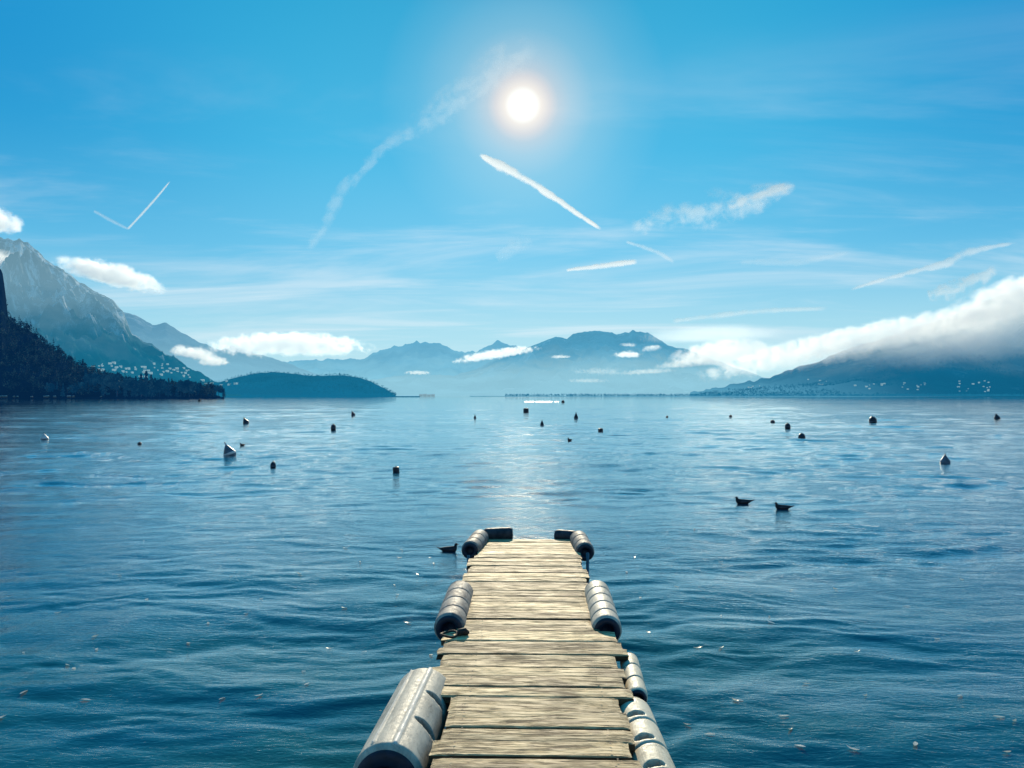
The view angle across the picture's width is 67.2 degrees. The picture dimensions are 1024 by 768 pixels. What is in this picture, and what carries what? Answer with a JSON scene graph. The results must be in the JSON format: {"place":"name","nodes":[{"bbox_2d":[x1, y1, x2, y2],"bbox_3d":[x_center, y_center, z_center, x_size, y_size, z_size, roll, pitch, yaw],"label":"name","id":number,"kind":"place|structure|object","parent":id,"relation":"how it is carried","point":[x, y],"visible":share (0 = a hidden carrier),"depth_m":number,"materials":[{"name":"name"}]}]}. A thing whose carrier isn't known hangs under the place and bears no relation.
{"place":"outdoors","nodes":[
{"label":"outdoors","id":0,"kind":"place"},
{"bbox_2d":[0,269,219,396],"bbox_3d":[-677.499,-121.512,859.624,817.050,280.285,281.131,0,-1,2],"label":"hill","id":1,"kind":"structure","parent":0,"point":[19,392],"depth_m":759.99,"materials":[{"name":"green plant"}]},
{"bbox_2d":[0,299,217,396],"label":"forest","id":2,"kind":"object","parent":1,"relation":"on","point":[75,365],"visible":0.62,"depth_m":776.35,"materials":[{"name":"green plant"}]},
{"bbox_2d":[152,378,166,395],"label":"shore tree","id":3,"kind":"object","parent":1,"relation":"on","point":[160,380],"visible":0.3,"depth_m":742.82,"materials":[{"name":"green plant"}]},
{"bbox_2d":[0,397,223,398],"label":"shore ground","id":4,"kind":"structure","parent":0,"point":[114,398],"depth_m":691.88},
{"bbox_2d":[44,382,54,391],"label":"shore tree","id":5,"kind":"object","parent":4,"relation":"on","point":[51,386],"visible":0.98,"depth_m":728.35,"materials":[{"name":"green plant"}]},
{"bbox_2d":[67,382,83,393],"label":"shore tree","id":6,"kind":"object","parent":4,"relation":"on","point":[73,389],"visible":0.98,"depth_m":729.37,"materials":[{"name":"green plant"}]},
{"bbox_2d":[99,371,109,395],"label":"conifer tree","id":7,"kind":"object","parent":4,"relation":"on","point":[103,387],"visible":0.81,"depth_m":727.06,"materials":[{"name":"green plant"}]},
{"bbox_2d":[103,372,123,396],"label":"shore tree","id":8,"kind":"object","parent":4,"relation":"on","point":[112,381],"visible":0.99,"depth_m":704.97,"materials":[{"name":"green plant"}]},
{"bbox_2d":[120,378,137,396],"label":"shore tree","id":9,"kind":"object","parent":4,"relation":"on","point":[129,383],"visible":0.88,"depth_m":709.75,"materials":[{"name":"green plant"}]},
{"bbox_2d":[131,376,138,396],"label":"conifer tree","id":10,"kind":"object","parent":4,"relation":"on","point":[135,386],"visible":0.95,"depth_m":705.12,"materials":[{"name":"green plant"}]},
{"bbox_2d":[135,373,145,396],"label":"conifer tree","id":11,"kind":"object","parent":4,"relation":"on","point":[140,385],"visible":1,"depth_m":699.36,"materials":[{"name":"green plant"}]},
{"bbox_2d":[139,371,150,396],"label":"conifer tree","id":12,"kind":"object","parent":4,"relation":"on","point":[144,392],"visible":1,"depth_m":698.76,"materials":[{"name":"green plant"}]},
{"bbox_2d":[146,374,154,397],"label":"conifer tree","id":13,"kind":"object","parent":4,"relation":"on","point":[151,392],"visible":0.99,"depth_m":699.61,"materials":[{"name":"green plant"}]},
{"bbox_2d":[165,378,171,396],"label":"conifer tree","id":14,"kind":"object","parent":4,"relation":"on","point":[168,391],"visible":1,"depth_m":704.81,"materials":[{"name":"green plant"}]},
{"bbox_2d":[176,380,184,396],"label":"shore tree","id":15,"kind":"object","parent":4,"relation":"on","point":[180,385],"visible":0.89,"depth_m":712.81,"materials":[{"name":"green plant"}]},
{"bbox_2d":[182,380,196,396],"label":"shore tree","id":16,"kind":"object","parent":4,"relation":"on","point":[190,386],"visible":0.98,"depth_m":711.46,"materials":[{"name":"green plant"}]},
{"bbox_2d":[215,385,223,396],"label":"shore tree","id":17,"kind":"object","parent":4,"relation":"on","point":[220,389],"visible":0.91,"depth_m":774.12,"materials":[{"name":"green plant"}]},
{"bbox_2d":[0,237,240,395],"bbox_3d":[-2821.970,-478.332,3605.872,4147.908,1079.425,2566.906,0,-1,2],"label":"mountain","id":18,"kind":"structure","parent":0,"point":[71,315],"depth_m":3094.11,"materials":[{"name":"blue stone"}]},
{"bbox_2d":[124,312,316,381],"bbox_3d":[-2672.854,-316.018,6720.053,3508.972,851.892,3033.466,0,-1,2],"label":"mountain","id":19,"kind":"structure","parent":0,"point":[216,365],"depth_m":6694.84,"materials":[{"name":"blue stone"}]},
{"bbox_2d":[212,372,395,395],"bbox_3d":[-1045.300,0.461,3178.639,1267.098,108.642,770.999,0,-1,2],"label":"hill","id":20,"kind":"structure","parent":0,"point":[315,381],"depth_m":2996.94,"materials":[{"name":"plant"}]},
{"bbox_2d":[213,371,395,395],"bbox_3d":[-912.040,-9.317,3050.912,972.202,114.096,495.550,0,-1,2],"label":"headland forest","id":21,"kind":"object","parent":20,"relation":"on","point":[351,377],"visible":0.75,"depth_m":3045.64,"materials":[{"name":"green plant"}]},
{"bbox_2d":[220,396,419,396],"bbox_3d":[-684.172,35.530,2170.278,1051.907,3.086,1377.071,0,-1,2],"label":"shore ground","id":22,"kind":"structure","parent":0,"point":[321,396],"depth_m":1602.91,"materials":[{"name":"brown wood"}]},
{"bbox_2d":[216,385,301,395],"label":"shore wood","id":23,"kind":"object","parent":22,"relation":"on","point":[253,391],"visible":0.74,"depth_m":1532.64,"materials":[{"name":"green plant"}]},
{"bbox_2d":[283,340,521,379],"bbox_3d":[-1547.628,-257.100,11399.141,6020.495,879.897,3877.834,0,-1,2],"label":"mountain","id":24,"kind":"structure","parent":0,"point":[425,358],"depth_m":11357.57,"materials":[{"name":"blue stone"}]},
{"bbox_2d":[0,396,1023,767],"bbox_3d":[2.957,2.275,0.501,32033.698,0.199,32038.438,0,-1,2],"label":"water","id":25,"kind":"structure","parent":0,"point":[322,538],"depth_m":10.45,"materials":[{"name":"blue liquid"}]},
{"bbox_2d":[40,432,48,439],"bbox_3d":[-24.181,2.715,39.791,0.392,0.427,0.392,-10,-1,1],"label":"buoy","id":26,"kind":"object","parent":25,"relation":"on","point":[44,437],"visible":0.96,"depth_m":39.69,"materials":[{"name":"white paint"}]},
{"bbox_2d":[223,442,235,455],"bbox_3d":[-10.628,2.476,28.826,0.469,0.668,0.469,-22,3,1],"label":"buoy","id":27,"kind":"object","parent":25,"relation":"on","point":[229,451],"visible":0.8,"depth_m":28.70,"materials":[{"name":"grey paint"}]},
{"bbox_2d":[270,461,275,467],"bbox_3d":[-7.558,2.558,24.364,0.183,0.283,0.183,1,-1,-45],"label":"buoy","id":28,"kind":"object","parent":25,"relation":"on","point":[273,464],"visible":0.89,"depth_m":24.30,"materials":[{"name":"paint"}]},
{"bbox_2d":[393,466,399,472],"bbox_3d":[-3.426,2.537,22.756,0.195,0.248,0.195,-5,2,1],"label":"buoy","id":29,"kind":"object","parent":25,"relation":"on","point":[396,469],"visible":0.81,"depth_m":22.67,"materials":[{"name":"paint"}]},
{"bbox_2d":[437,543,458,551],"bbox_3d":[-0.930,2.388,11.216,0.343,0.143,0.092,0,-1,6],"label":"duck","id":30,"kind":"object","parent":25,"relation":"on","point":[450,548],"visible":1,"depth_m":11.19},
{"bbox_2d":[353,527,674,767],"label":"jetty","id":31,"kind":"object","parent":25,"relation":"in","point":[527,673],"visible":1,"depth_m":4.42,"materials":[{"name":"brown wood"}]},
{"bbox_2d":[524,401,558,401],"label":"foam","id":32,"kind":"object","parent":25,"relation":"on","point":[540,401],"visible":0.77,"depth_m":292.88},
{"bbox_2d":[735,497,753,503],"bbox_3d":[4.939,2.483,16.386,0.458,0.172,0.124,0,-1,-3],"label":"gull","id":33,"kind":"object","parent":25,"relation":"on","point":[742,501],"visible":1,"depth_m":16.35,"materials":[{"name":"black"}]},
{"bbox_2d":[775,502,793,508],"bbox_3d":[5.421,2.439,15.361,0.418,0.158,0.113,0,-1,7],"label":"gull","id":34,"kind":"object","parent":25,"relation":"on","point":[778,506],"visible":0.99,"depth_m":15.33,"materials":[{"name":"black"}]},
{"bbox_2d":[785,422,790,428],"bbox_3d":[19.073,2.905,53.269,0.399,0.518,0.399,0,-1,-28],"label":"buoy","id":35,"kind":"object","parent":25,"relation":"on","point":[787,425],"visible":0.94,"depth_m":53.13,"materials":[{"name":"paint"}]},
{"bbox_2d":[798,433,804,437],"bbox_3d":[15.509,2.782,41.212,0.375,0.388,0.375,0,-1,-2],"label":"buoy","id":36,"kind":"object","parent":25,"relation":"on","point":[801,435],"visible":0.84,"depth_m":41.08,"materials":[{"name":"paint"}]},
{"bbox_2d":[869,416,876,422],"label":"buoy","id":37,"kind":"object","parent":25,"relation":"on","point":[872,419],"visible":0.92,"depth_m":65.09,"materials":[{"name":"paint"}]},
{"bbox_2d":[940,453,950,462],"bbox_3d":[14.524,2.514,25.822,0.322,0.376,0.322,0,-1,-22],"label":"buoy","id":38,"kind":"object","parent":25,"relation":"on","point":[944,459],"visible":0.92,"depth_m":25.74,"materials":[{"name":"grey paint"}]},
{"bbox_2d":[0,0,1023,377],"label":"sky","id":39,"kind":"structure","parent":0,"point":[330,192],"materials":[{"name":"blue"}]},
{"bbox_2d":[128,184,167,227],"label":"contrail","id":40,"kind":"object","parent":39,"relation":"in","point":[150,204],"visible":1,"depth_m":9095.22,"materials":[{"name":"white"}]},
{"bbox_2d":[481,154,598,228],"bbox_3d":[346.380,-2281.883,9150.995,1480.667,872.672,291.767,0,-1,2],"label":"contrail","id":41,"kind":"object","parent":39,"relation":"in","point":[499,165],"visible":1,"depth_m":9108.22,"materials":[{"name":"white"}]},
{"bbox_2d":[567,260,634,270],"bbox_3d":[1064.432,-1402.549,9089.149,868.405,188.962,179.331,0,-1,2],"label":"contrail","id":42,"kind":"object","parent":39,"relation":"in","point":[617,263],"visible":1,"depth_m":9082.95,"materials":[{"name":"white"}]},
{"bbox_2d":[368,330,763,395],"bbox_3d":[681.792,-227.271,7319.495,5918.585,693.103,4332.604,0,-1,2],"label":"mountain","id":43,"kind":"structure","parent":0,"point":[632,362],"depth_m":6354.06,"materials":[{"name":"blue stone"}]},
{"bbox_2d":[470,396,1023,396],"bbox_3d":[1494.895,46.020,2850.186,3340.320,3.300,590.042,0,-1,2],"label":"shore ground","id":44,"kind":"structure","parent":0,"point":[746,396],"depth_m":2601.79,"materials":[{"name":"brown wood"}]},
{"bbox_2d":[505,392,1023,395],"bbox_3d":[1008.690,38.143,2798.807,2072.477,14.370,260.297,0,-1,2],"label":"shore wood","id":45,"kind":"object","parent":44,"relation":"on","point":[832,394],"visible":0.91,"depth_m":2774.82,"materials":[{"name":"green plant"}]},
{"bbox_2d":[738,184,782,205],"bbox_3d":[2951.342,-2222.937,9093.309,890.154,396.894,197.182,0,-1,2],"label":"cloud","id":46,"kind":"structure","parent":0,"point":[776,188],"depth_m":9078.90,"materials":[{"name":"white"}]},
{"bbox_2d":[690,286,1023,395],"bbox_3d":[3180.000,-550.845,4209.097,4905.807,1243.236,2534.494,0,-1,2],"label":"mountain","id":47,"kind":"structure","parent":0,"point":[991,330],"depth_m":3787.18,"materials":[{"name":"blue soil"}]},
{"bbox_2d":[700,354,1023,395],"bbox_3d":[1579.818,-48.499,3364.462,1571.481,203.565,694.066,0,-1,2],"label":"slope forest","id":48,"kind":"object","parent":47,"relation":"on","point":[764,389],"visible":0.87,"depth_m":3320.61,"materials":[{"name":"green plant"}]}
]}

